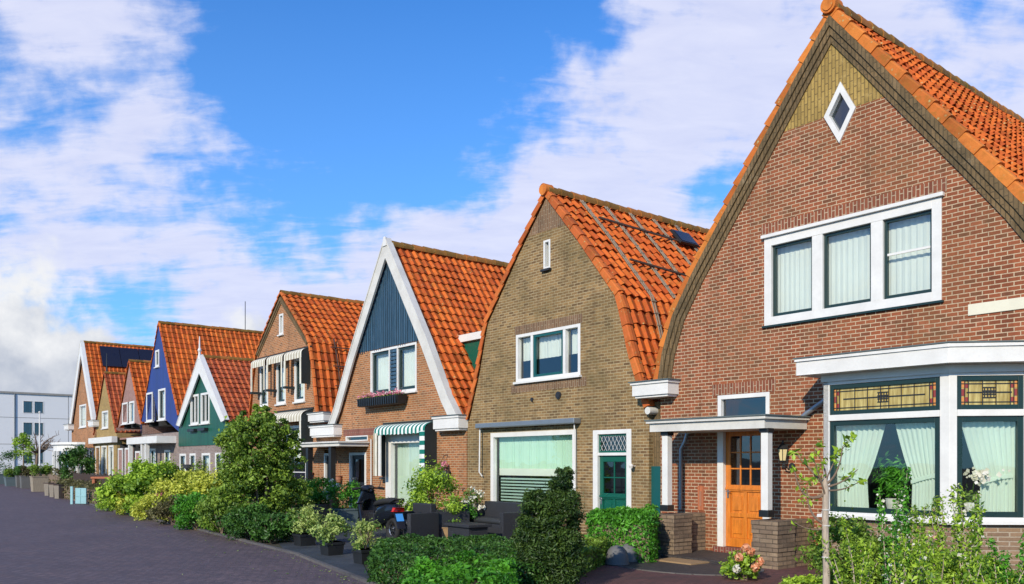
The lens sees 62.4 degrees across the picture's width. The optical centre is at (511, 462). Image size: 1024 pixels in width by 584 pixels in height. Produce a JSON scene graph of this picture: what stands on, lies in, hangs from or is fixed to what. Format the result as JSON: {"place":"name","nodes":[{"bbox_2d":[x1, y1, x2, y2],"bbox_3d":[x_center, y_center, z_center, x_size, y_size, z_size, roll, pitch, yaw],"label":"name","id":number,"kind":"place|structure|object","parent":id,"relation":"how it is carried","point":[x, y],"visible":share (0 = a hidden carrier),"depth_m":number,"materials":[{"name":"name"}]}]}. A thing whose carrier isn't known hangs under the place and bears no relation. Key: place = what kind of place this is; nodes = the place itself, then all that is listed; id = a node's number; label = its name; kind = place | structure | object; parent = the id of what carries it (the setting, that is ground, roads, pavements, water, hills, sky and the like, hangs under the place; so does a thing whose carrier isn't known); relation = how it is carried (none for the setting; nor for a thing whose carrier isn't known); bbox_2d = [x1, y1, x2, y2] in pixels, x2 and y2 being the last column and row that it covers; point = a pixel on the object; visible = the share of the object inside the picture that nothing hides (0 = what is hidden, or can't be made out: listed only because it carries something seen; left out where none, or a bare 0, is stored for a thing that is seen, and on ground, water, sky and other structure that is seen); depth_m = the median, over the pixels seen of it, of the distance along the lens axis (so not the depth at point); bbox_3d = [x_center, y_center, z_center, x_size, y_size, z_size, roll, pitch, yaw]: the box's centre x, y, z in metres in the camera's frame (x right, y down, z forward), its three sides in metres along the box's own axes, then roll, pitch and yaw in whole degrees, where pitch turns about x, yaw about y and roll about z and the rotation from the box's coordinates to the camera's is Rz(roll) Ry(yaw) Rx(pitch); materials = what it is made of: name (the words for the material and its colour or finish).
{"place":"outdoors","nodes":[
{"label":"outdoors","id":0,"kind":"place"},
{"bbox_2d":[0,391,72,473],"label":"apartment block","id":1,"kind":"structure","parent":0,"point":[19,413],"depth_m":90.99,"materials":[{"name":"paint"}]},
{"bbox_2d":[73,472,124,487],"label":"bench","id":2,"kind":"object","parent":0,"point":[84,476],"visible":0.31,"depth_m":43.49,"materials":[{"name":"wood"}]},
{"bbox_2d":[0,484,365,583],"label":"road","id":3,"kind":"structure","parent":0,"point":[44,539],"depth_m":15.70,"materials":[{"name":"grey asphalt"}]},
{"bbox_2d":[2,468,15,485],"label":"potted plant","id":4,"kind":"object","parent":3,"relation":"on","point":[9,480],"visible":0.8,"depth_m":59.65,"materials":[{"name":"green plant"}]},
{"bbox_2d":[0,449,18,483],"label":"potted plant","id":5,"kind":"object","parent":3,"relation":"on","point":[6,454],"visible":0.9,"depth_m":65.72,"materials":[{"name":"green plant"}]},
{"bbox_2d":[19,465,32,487],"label":"potted plant","id":6,"kind":"object","parent":3,"relation":"on","point":[25,481],"visible":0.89,"depth_m":54.81,"materials":[{"name":"grey plant"}]},
{"bbox_2d":[27,463,53,491],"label":"potted plant","id":7,"kind":"object","parent":3,"relation":"on","point":[36,483],"visible":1,"depth_m":48.74,"materials":[{"name":"green plant"}]},
{"bbox_2d":[70,486,86,503],"bbox_3d":[-17.503,1.340,34.107,0.780,0.720,0.060,0,0,18],"label":"turquoise board","id":8,"kind":"object","parent":3,"relation":"on","point":[80,495],"visible":1,"depth_m":34.08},
{"bbox_2d":[87,502,377,583],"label":"kerb","id":9,"kind":"structure","parent":3,"relation":"on","point":[341,571],"depth_m":15.27,"materials":[{"name":"concrete"}]},
{"bbox_2d":[248,290,363,505],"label":"awning house","id":10,"kind":"structure","parent":0,"point":[298,363],"depth_m":30.08,"materials":[{"name":"orange tile"}]},
{"bbox_2d":[260,365,268,406],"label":"window","id":11,"kind":"structure","parent":10,"relation":"in","point":[264,396],"depth_m":32.23,"materials":[{"name":"white paint"}]},
{"bbox_2d":[274,361,285,405],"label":"window","id":12,"kind":"structure","parent":10,"relation":"in","point":[281,393],"depth_m":31.02,"materials":[{"name":"white paint"}]},
{"bbox_2d":[286,425,305,479],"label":"window","id":13,"kind":"structure","parent":10,"relation":"in","point":[298,472],"depth_m":31.40,"materials":[{"name":"white paint"}]},
{"bbox_2d":[292,358,304,403],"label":"window","id":14,"kind":"structure","parent":10,"relation":"in","point":[299,391],"depth_m":29.78,"materials":[{"name":"white paint"}]},
{"bbox_2d":[323,478,342,513],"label":"potted plant","id":15,"kind":"object","parent":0,"point":[331,489],"visible":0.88,"depth_m":21.38,"materials":[{"name":"green plant"}]},
{"bbox_2d":[277,527,499,578],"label":"terrace","id":16,"kind":"structure","parent":0,"point":[345,561],"depth_m":15.98,"materials":[{"name":"stone"}]},
{"bbox_2d":[284,498,324,545],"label":"potted plant","id":17,"kind":"object","parent":16,"relation":"on","point":[301,537],"visible":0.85,"depth_m":17.04,"materials":[{"name":"green plant"}]},
{"bbox_2d":[296,471,336,526],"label":"potted plant","id":18,"kind":"object","parent":16,"relation":"on","point":[315,485],"visible":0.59,"depth_m":21.97,"materials":[{"name":"green plant"}]},
{"bbox_2d":[306,508,354,555],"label":"potted plant","id":19,"kind":"object","parent":16,"relation":"on","point":[333,525],"visible":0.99,"depth_m":15.32,"materials":[{"name":"green plant"}]},
{"bbox_2d":[326,480,364,529],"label":"potted plant","id":20,"kind":"object","parent":16,"relation":"on","point":[345,511],"visible":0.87,"depth_m":21.07,"materials":[{"name":"green plant"}]},
{"bbox_2d":[351,477,406,537],"bbox_3d":[-2.895,1.016,18.494,0.808,1.361,2.036,0,0,-36],"label":"motor scooter","id":21,"kind":"object","parent":16,"relation":"on","point":[389,511],"visible":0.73,"depth_m":18.17,"materials":[{"name":"plastic"}]},
{"bbox_2d":[386,503,438,542],"bbox_3d":[-2.151,1.300,18.293,0.840,0.800,0.820,0,0,43],"label":"rattan armchair","id":22,"kind":"object","parent":16,"relation":"on","point":[421,519],"visible":0.55,"depth_m":18.07,"materials":[{"name":"black wicker"}]},
{"bbox_2d":[402,455,463,510],"bbox_3d":[-1.797,0.769,19.810,1.610,1.862,1.386,0,0,-6],"label":"potted plant","id":23,"kind":"object","parent":16,"relation":"on","point":[430,480],"visible":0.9,"depth_m":19.72,"materials":[{"name":"green plant"}]},
{"bbox_2d":[438,493,466,538],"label":"potted plant","id":24,"kind":"object","parent":16,"relation":"on","point":[452,507],"visible":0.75,"depth_m":18.46,"materials":[{"name":"green plant"}]},
{"bbox_2d":[436,502,469,537],"bbox_3d":[-1.460,1.300,18.896,0.820,0.800,0.840,0,0,-25],"label":"rattan armchair","id":25,"kind":"object","parent":16,"relation":"on","point":[446,516],"visible":0.22,"depth_m":18.52,"materials":[{"name":"black wicker"}]},
{"bbox_2d":[444,522,491,540],"bbox_3d":[-0.930,1.490,17.700,0.600,0.420,0.900,0,0,-39],"label":"coffee table","id":26,"kind":"object","parent":16,"relation":"on","point":[465,529],"visible":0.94,"depth_m":17.47,"materials":[{"name":"wicker"}]},
{"bbox_2d":[461,485,485,516],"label":"potted plant","id":27,"kind":"object","parent":16,"relation":"on","point":[472,499],"visible":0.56,"depth_m":19.37,"materials":[{"name":"white plant"}]},
{"bbox_2d":[470,501,524,539],"bbox_3d":[-0.390,1.300,18.894,0.820,0.800,1.660,0,0,-39],"label":"rattan sofa","id":28,"kind":"object","parent":16,"relation":"on","point":[499,516],"visible":0.4,"depth_m":18.57,"materials":[{"name":"black wicker"}]},
{"bbox_2d":[294,236,508,510],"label":"blue gabled house","id":29,"kind":"structure","parent":0,"point":[418,330],"depth_m":24.62,"materials":[{"name":"orange tile"}]},
{"bbox_2d":[353,455,363,507],"bbox_3d":[-4.754,0.690,26.259,0.118,1.820,0.900,0,0,-39],"label":"door","id":30,"kind":"structure","parent":29,"relation":"in","point":[358,460],"depth_m":26.31,"materials":[{"name":"black paint"}]},
{"bbox_2d":[357,387,406,407],"bbox_3d":[-3.831,-1.899,24.674,0.355,0.478,2.390,0,0,-39],"label":"flower box","id":31,"kind":"object","parent":29,"relation":"attached to","point":[383,398],"visible":1,"depth_m":24.39,"materials":[{"name":"black paint"}]},
{"bbox_2d":[370,340,417,396],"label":"window","id":32,"kind":"structure","parent":29,"relation":"in","point":[393,367],"depth_m":24.55,"materials":[{"name":"white paint"}]},
{"bbox_2d":[385,433,422,510],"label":"window","id":33,"kind":"structure","parent":29,"relation":"in","point":[401,450],"depth_m":24.61,"materials":[{"name":"white glass"}]},
{"bbox_2d":[0,0,1023,393],"label":"sky","id":34,"kind":"structure","parent":0,"point":[180,161],"materials":[{"name":"blue"}]},
{"bbox_2d":[162,519,880,583],"bbox_3d":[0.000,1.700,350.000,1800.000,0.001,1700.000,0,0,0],"label":"ground","id":35,"kind":"structure","parent":0,"point":[277,544],"depth_m":17.67,"materials":[{"name":"soil"}]},
{"bbox_2d":[8,432,36,465],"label":"slender tree","id":36,"kind":"object","parent":35,"relation":"on","point":[25,440],"visible":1,"depth_m":65.92,"materials":[{"name":"green plant"}]},
{"bbox_2d":[12,431,59,464],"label":"bare tree","id":37,"kind":"object","parent":35,"relation":"on","point":[45,447],"visible":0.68,"depth_m":69.91,"materials":[{"name":"brown plant"}]},
{"bbox_2d":[13,465,63,485],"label":"hedge","id":38,"kind":"object","parent":35,"relation":"on","point":[54,478],"visible":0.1,"depth_m":52.79,"materials":[{"name":"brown plant"}]},
{"bbox_2d":[51,442,85,474],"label":"garden pavilion","id":39,"kind":"structure","parent":35,"relation":"on","point":[58,447],"depth_m":52.71,"materials":[{"name":"white paint"}]},
{"bbox_2d":[53,444,96,480],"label":"shrub","id":40,"kind":"object","parent":35,"relation":"on","point":[75,456],"visible":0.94,"depth_m":49.58,"materials":[{"name":"green plant"}]},
{"bbox_2d":[57,477,103,503],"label":"hedge","id":41,"kind":"object","parent":35,"relation":"on","point":[80,483],"visible":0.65,"depth_m":37.11,"materials":[{"name":"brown plant"}]},
{"bbox_2d":[63,340,153,474],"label":"panelled roof house","id":42,"kind":"structure","parent":35,"relation":"on","point":[90,370],"depth_m":55.68,"materials":[{"name":"orange tile"}]},
{"bbox_2d":[78,404,85,428],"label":"window","id":43,"kind":"structure","parent":42,"relation":"in","point":[83,406],"depth_m":56.23,"materials":[{"name":"white paint"}]},
{"bbox_2d":[88,353,141,474],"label":"ochre brick house","id":44,"kind":"structure","parent":35,"relation":"on","point":[107,442],"depth_m":50.69,"materials":[{"name":"red tile"}]},
{"bbox_2d":[108,492,134,514],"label":"shrub","id":45,"kind":"object","parent":35,"relation":"on","point":[120,510],"visible":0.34,"depth_m":26.98,"materials":[{"name":"yellow plant"}]},
{"bbox_2d":[90,455,183,515],"bbox_3d":[-11.874,0.704,27.406,3.383,2.045,2.595,0,0,28],"label":"shrub","id":46,"kind":"object","parent":35,"relation":"on","point":[137,479],"visible":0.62,"depth_m":26.63,"materials":[{"name":"green plant"}]},
{"bbox_2d":[129,493,158,519],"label":"shrub","id":47,"kind":"object","parent":35,"relation":"on","point":[139,506],"visible":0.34,"depth_m":24.67,"materials":[{"name":"yellow plant"}]},
{"bbox_2d":[116,359,178,474],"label":"pink brick house","id":48,"kind":"structure","parent":35,"relation":"on","point":[133,393],"depth_m":46.72,"materials":[{"name":"orange tile"}]},
{"bbox_2d":[121,402,141,428],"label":"window","id":49,"kind":"structure","parent":48,"relation":"in","point":[126,426],"depth_m":47.10,"materials":[{"name":"white paint"}]},
{"bbox_2d":[145,492,191,524],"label":"shrub","id":50,"kind":"object","parent":35,"relation":"on","point":[160,510],"visible":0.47,"depth_m":22.80,"materials":[{"name":"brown plant"}]},
{"bbox_2d":[142,467,212,520],"bbox_3d":[-9.490,0.896,25.040,2.393,1.665,2.374,0,0,26],"label":"shrub","id":51,"kind":"object","parent":35,"relation":"on","point":[174,487],"visible":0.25,"depth_m":24.41,"materials":[{"name":"yellow plant"}]},
{"bbox_2d":[127,301,262,493],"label":"cobalt blue house","id":52,"kind":"structure","parent":35,"relation":"on","point":[174,354],"depth_m":42.55,"materials":[{"name":"orange tile"}]},
{"bbox_2d":[145,392,179,427],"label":"window","id":53,"kind":"structure","parent":52,"relation":"in","point":[152,423],"depth_m":43.73,"materials":[{"name":"white paint"}]},
{"bbox_2d":[157,388,178,425],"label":"window","id":54,"kind":"structure","parent":52,"relation":"in","point":[161,392],"depth_m":42.31,"materials":[{"name":"white paint"}]},
{"bbox_2d":[169,485,221,529],"bbox_3d":[-7.812,1.147,21.173,1.482,1.126,1.349,0,0,0],"label":"shrub","id":55,"kind":"object","parent":35,"relation":"on","point":[185,518],"visible":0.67,"depth_m":20.96,"materials":[{"name":"green plant"}]},
{"bbox_2d":[184,463,223,520],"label":"shrub","id":56,"kind":"object","parent":35,"relation":"on","point":[204,481],"visible":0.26,"depth_m":23.50,"materials":[{"name":"yellow plant"}]},
{"bbox_2d":[176,336,253,477],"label":"green house","id":57,"kind":"structure","parent":35,"relation":"on","point":[218,389],"depth_m":37.20,"materials":[{"name":"red tile"}]},
{"bbox_2d":[189,394,198,425],"bbox_3d":[-14.287,-2.350,38.095,0.200,1.400,1.160,0,0,-39],"label":"window","id":58,"kind":"structure","parent":57,"relation":"in","point":[194,402],"depth_m":38.10,"materials":[{"name":"white paint"}]},
{"bbox_2d":[199,392,228,424],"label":"window","id":59,"kind":"structure","parent":57,"relation":"in","point":[205,399],"depth_m":37.01,"materials":[{"name":"white paint"}]},
{"bbox_2d":[190,492,253,532],"bbox_3d":[-6.780,1.140,19.927,1.325,1.141,1.374,0,0,-45],"label":"shrub","id":60,"kind":"object","parent":35,"relation":"on","point":[202,508],"visible":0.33,"depth_m":19.76,"materials":[{"name":"green plant"}]},
{"bbox_2d":[213,499,272,539],"bbox_3d":[-5.869,1.248,18.655,1.278,0.924,1.276,0,0,43],"label":"shrub","id":61,"kind":"object","parent":35,"relation":"on","point":[232,523],"visible":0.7,"depth_m":18.33,"materials":[{"name":"green plant"}]},
{"bbox_2d":[206,403,315,525],"bbox_3d":[-5.748,0.174,19.637,2.495,3.080,2.208,0,0,0],"label":"round tree","id":62,"kind":"object","parent":35,"relation":"on","point":[246,473],"visible":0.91,"depth_m":19.24,"materials":[{"name":"green plant"}]},
{"bbox_2d":[244,510,300,542],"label":"shrub","id":63,"kind":"object","parent":35,"relation":"on","point":[273,527],"visible":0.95,"depth_m":17.59,"materials":[{"name":"green plant"}]},
{"bbox_2d":[348,518,384,564],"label":"potted plant","id":64,"kind":"object","parent":35,"relation":"on","point":[360,551],"visible":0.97,"depth_m":14.09,"materials":[{"name":"green plant"}]},
{"bbox_2d":[364,533,551,583],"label":"hedge","id":65,"kind":"object","parent":35,"relation":"on","point":[391,560],"visible":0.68,"depth_m":11.86,"materials":[{"name":"green plant"}]},
{"bbox_2d":[399,549,523,583],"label":"hedge","id":66,"kind":"object","parent":35,"relation":"on","point":[500,571],"visible":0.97,"depth_m":9.70,"materials":[{"name":"green plant"}]},
{"bbox_2d":[510,466,594,583],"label":"yew shrub","id":67,"kind":"object","parent":35,"relation":"on","point":[543,531],"visible":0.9,"depth_m":11.02,"materials":[{"name":"green plant"}]},
{"bbox_2d":[465,183,708,536],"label":"olive brick house","id":68,"kind":"structure","parent":35,"relation":"on","point":[577,314],"depth_m":19.05,"materials":[{"name":"brown brick"}]},
{"bbox_2d":[491,429,575,502],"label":"window","id":69,"kind":"structure","parent":68,"relation":"in","point":[520,461],"depth_m":20.20,"materials":[{"name":"glass"}]},
{"bbox_2d":[540,239,551,271],"bbox_3d":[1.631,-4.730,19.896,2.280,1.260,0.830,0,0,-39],"label":"window","id":70,"kind":"structure","parent":68,"relation":"in","point":[547,243],"depth_m":19.28,"materials":[{"name":"white paint"}]},
{"bbox_2d":[513,323,581,384],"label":"window","id":71,"kind":"structure","parent":68,"relation":"in","point":[554,353],"depth_m":19.59,"materials":[{"name":"white paint"}]},
{"bbox_2d":[599,434,625,452],"bbox_3d":[2.125,-0.395,17.646,0.030,0.390,0.840,0,0,-39],"label":"transom window","id":72,"kind":"structure","parent":68,"relation":"in","point":[608,443],"depth_m":17.68,"materials":[{"name":"white glass"}]},
{"bbox_2d":[599,455,625,508],"bbox_3d":[2.122,0.720,17.644,0.118,1.720,0.840,0,0,-39],"label":"door","id":73,"kind":"structure","parent":68,"relation":"in","point":[612,468],"depth_m":17.69,"materials":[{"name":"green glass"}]},
{"bbox_2d":[576,535,611,575],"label":"shrub","id":74,"kind":"object","parent":35,"relation":"on","point":[596,551],"visible":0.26,"depth_m":13.59,"materials":[{"name":"green plant"}]},
{"bbox_2d":[584,503,662,562],"bbox_3d":[1.983,1.248,15.055,1.392,0.981,1.882,0,0,14],"label":"hedge","id":75,"kind":"object","parent":35,"relation":"on","point":[638,529],"visible":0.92,"depth_m":14.35,"materials":[{"name":"green plant"}]},
{"bbox_2d":[645,402,660,513],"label":"passage wall","id":76,"kind":"structure","parent":35,"relation":"on","point":[656,483],"depth_m":16.78,"materials":[{"name":"wood"}]},
{"bbox_2d":[617,556,763,575],"bbox_3d":[2.780,1.685,13.787,1.993,0.030,2.803,0,0,-39],"label":"paving border","id":77,"kind":"object","parent":35,"relation":"on","point":[761,570],"visible":0.26,"depth_m":12.83,"materials":[{"name":"concrete"}]},
{"bbox_2d":[778,573,822,583],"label":"shrub","id":78,"kind":"object","parent":35,"relation":"on","point":[802,579],"visible":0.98,"depth_m":10.25,"materials":[{"name":"green plant"}]},
{"bbox_2d":[628,0,1023,572],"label":"brick house","id":79,"kind":"structure","parent":35,"relation":"on","point":[856,266],"depth_m":13.50,"materials":[{"name":"brown brick"}]},
{"bbox_2d":[718,392,769,415],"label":"transom window","id":80,"kind":"structure","parent":79,"relation":"in","point":[749,403],"depth_m":15.10,"materials":[{"name":"white paint"}]},
{"bbox_2d":[725,431,762,547],"bbox_3d":[4.158,0.465,15.093,0.118,2.130,0.840,0,0,-39],"label":"door","id":81,"kind":"structure","parent":79,"relation":"in","point":[743,448],"depth_m":15.17,"materials":[{"name":"orange wood"}]},
{"bbox_2d":[824,82,855,142],"bbox_3d":[5.324,-5.630,13.638,0.150,0.980,0.550,0,0,-39],"label":"diamond window","id":82,"kind":"structure","parent":79,"relation":"in","point":[841,109],"depth_m":13.63,"materials":[{"name":"white paint"}]},
{"bbox_2d":[761,191,944,327],"bbox_3d":[5.396,-3.138,13.575,0.274,1.605,3.100,0,0,-39],"label":"window","id":83,"kind":"structure","parent":79,"relation":"in","point":[886,257],"depth_m":13.52,"materials":[{"name":"white paint"}]},
{"bbox_2d":[871,451,911,508],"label":"house plant","id":84,"kind":"object","parent":79,"relation":"on","point":[889,480],"visible":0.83,"depth_m":12.47,"materials":[{"name":"green plant"}]},
{"bbox_2d":[793,340,1023,524],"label":"bay window","id":85,"kind":"structure","parent":79,"relation":"in","point":[946,409],"depth_m":11.84,"materials":[{"name":"white paint"}]},
{"bbox_2d":[963,466,1010,510],"bbox_3d":[6.412,0.395,11.508,0.192,0.678,0.687,0,0,-39],"label":"orchid","id":86,"kind":"object","parent":79,"relation":"on","point":[976,475],"visible":0.77,"depth_m":11.57,"materials":[{"name":"white plant"}]},
{"bbox_2d":[787,431,866,583],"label":"young tree","id":87,"kind":"object","parent":35,"relation":"on","point":[824,482],"visible":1,"depth_m":9.59,"materials":[{"name":"green plant"}]},
{"bbox_2d":[793,500,880,583],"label":"shrub","id":88,"kind":"object","parent":35,"relation":"on","point":[836,530],"visible":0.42,"depth_m":11.08,"materials":[{"name":"green plant"}]},
{"bbox_2d":[816,535,882,583],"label":"flowering shrub","id":89,"kind":"object","parent":35,"relation":"on","point":[872,568],"visible":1,"depth_m":9.49,"materials":[{"name":"green plant"}]},
{"bbox_2d":[839,516,875,583],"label":"flowering shrub","id":90,"kind":"object","parent":35,"relation":"on","point":[864,547],"visible":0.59,"depth_m":10.08,"materials":[{"name":"green plant"}]},
{"bbox_2d":[813,532,929,583],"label":"shrub","id":91,"kind":"object","parent":35,"relation":"on","point":[842,554],"visible":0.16,"depth_m":10.51,"materials":[{"name":"green plant"}]},
{"bbox_2d":[873,466,912,583],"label":"flowering shrub","id":92,"kind":"object","parent":35,"relation":"on","point":[903,524],"visible":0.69,"depth_m":9.66,"materials":[{"name":"green plant"}]},
{"bbox_2d":[887,530,932,583],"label":"flowering shrub","id":93,"kind":"object","parent":35,"relation":"on","point":[920,557],"visible":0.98,"depth_m":8.83,"materials":[{"name":"green plant"}]},
{"bbox_2d":[898,501,930,580],"bbox_3d":[4.743,1.062,9.944,0.386,1.279,0.322,0,0,-27],"label":"flowering shrub","id":94,"kind":"object","parent":35,"relation":"on","point":[921,524],"visible":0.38,"depth_m":9.86,"materials":[{"name":"green plant"}]},
{"bbox_2d":[912,538,956,583],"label":"flowering shrub","id":95,"kind":"object","parent":35,"relation":"on","point":[944,559],"visible":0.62,"depth_m":9.22,"materials":[{"name":"green plant"}]},
{"bbox_2d":[926,494,948,579],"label":"flowering shrub","id":96,"kind":"object","parent":35,"relation":"on","point":[939,535],"visible":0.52,"depth_m":10.29,"materials":[{"name":"green plant"}]},
{"bbox_2d":[916,554,988,583],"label":"flowering shrub","id":97,"kind":"object","parent":35,"relation":"on","point":[937,580],"visible":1,"depth_m":8.62,"materials":[{"name":"green plant"}]},
{"bbox_2d":[906,541,1002,583],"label":"shrub","id":98,"kind":"object","parent":35,"relation":"on","point":[953,568],"visible":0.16,"depth_m":9.78,"materials":[{"name":"green plant"}]},
{"bbox_2d":[945,483,986,583],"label":"flowering shrub","id":99,"kind":"object","parent":35,"relation":"on","point":[974,536],"visible":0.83,"depth_m":9.31,"materials":[{"name":"green plant"}]},
{"bbox_2d":[958,550,1023,583],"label":"flowering shrub","id":100,"kind":"object","parent":35,"relation":"on","point":[985,578],"visible":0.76,"depth_m":8.83,"materials":[{"name":"green plant"}]},
{"bbox_2d":[983,530,1023,583],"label":"flowering shrub","id":101,"kind":"object","parent":35,"relation":"on","point":[1003,568],"visible":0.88,"depth_m":9.03,"materials":[{"name":"green plant"}]},
{"bbox_2d":[624,557,741,573],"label":"paving","id":102,"kind":"structure","parent":0,"point":[709,568],"depth_m":13.47,"materials":[{"name":"black stone"}]},
{"bbox_2d":[605,545,628,565],"bbox_3d":[1.727,1.532,13.900,0.410,0.335,0.406,0,0,0],"label":"boulder","id":103,"kind":"object","parent":102,"relation":"on","point":[616,555],"visible":0.95,"depth_m":13.76,"materials":[{"name":"grey stone"}]},
{"bbox_2d":[622,543,637,562],"bbox_3d":[1.964,1.532,14.300,0.367,0.335,0.363,0,0,0],"label":"boulder","id":104,"kind":"object","parent":102,"relation":"on","point":[631,553],"visible":0.54,"depth_m":14.16,"materials":[{"name":"grey stone"}]},
{"bbox_2d":[654,557,708,564],"bbox_3d":[2.853,1.669,14.233,0.470,0.027,0.800,0,0,-39],"label":"doormat","id":105,"kind":"object","parent":102,"relation":"on","point":[682,561],"visible":0.86,"depth_m":14.11,"materials":[{"name":"beige fabric"}]},
{"bbox_2d":[577,564,832,583],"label":"path","id":106,"kind":"structure","parent":0,"point":[605,574],"depth_m":12.34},
{"bbox_2d":[718,543,764,579],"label":"hydrangea","id":107,"kind":"object","parent":106,"relation":"on","point":[749,564],"visible":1,"depth_m":11.94,"materials":[{"name":"green plant"}]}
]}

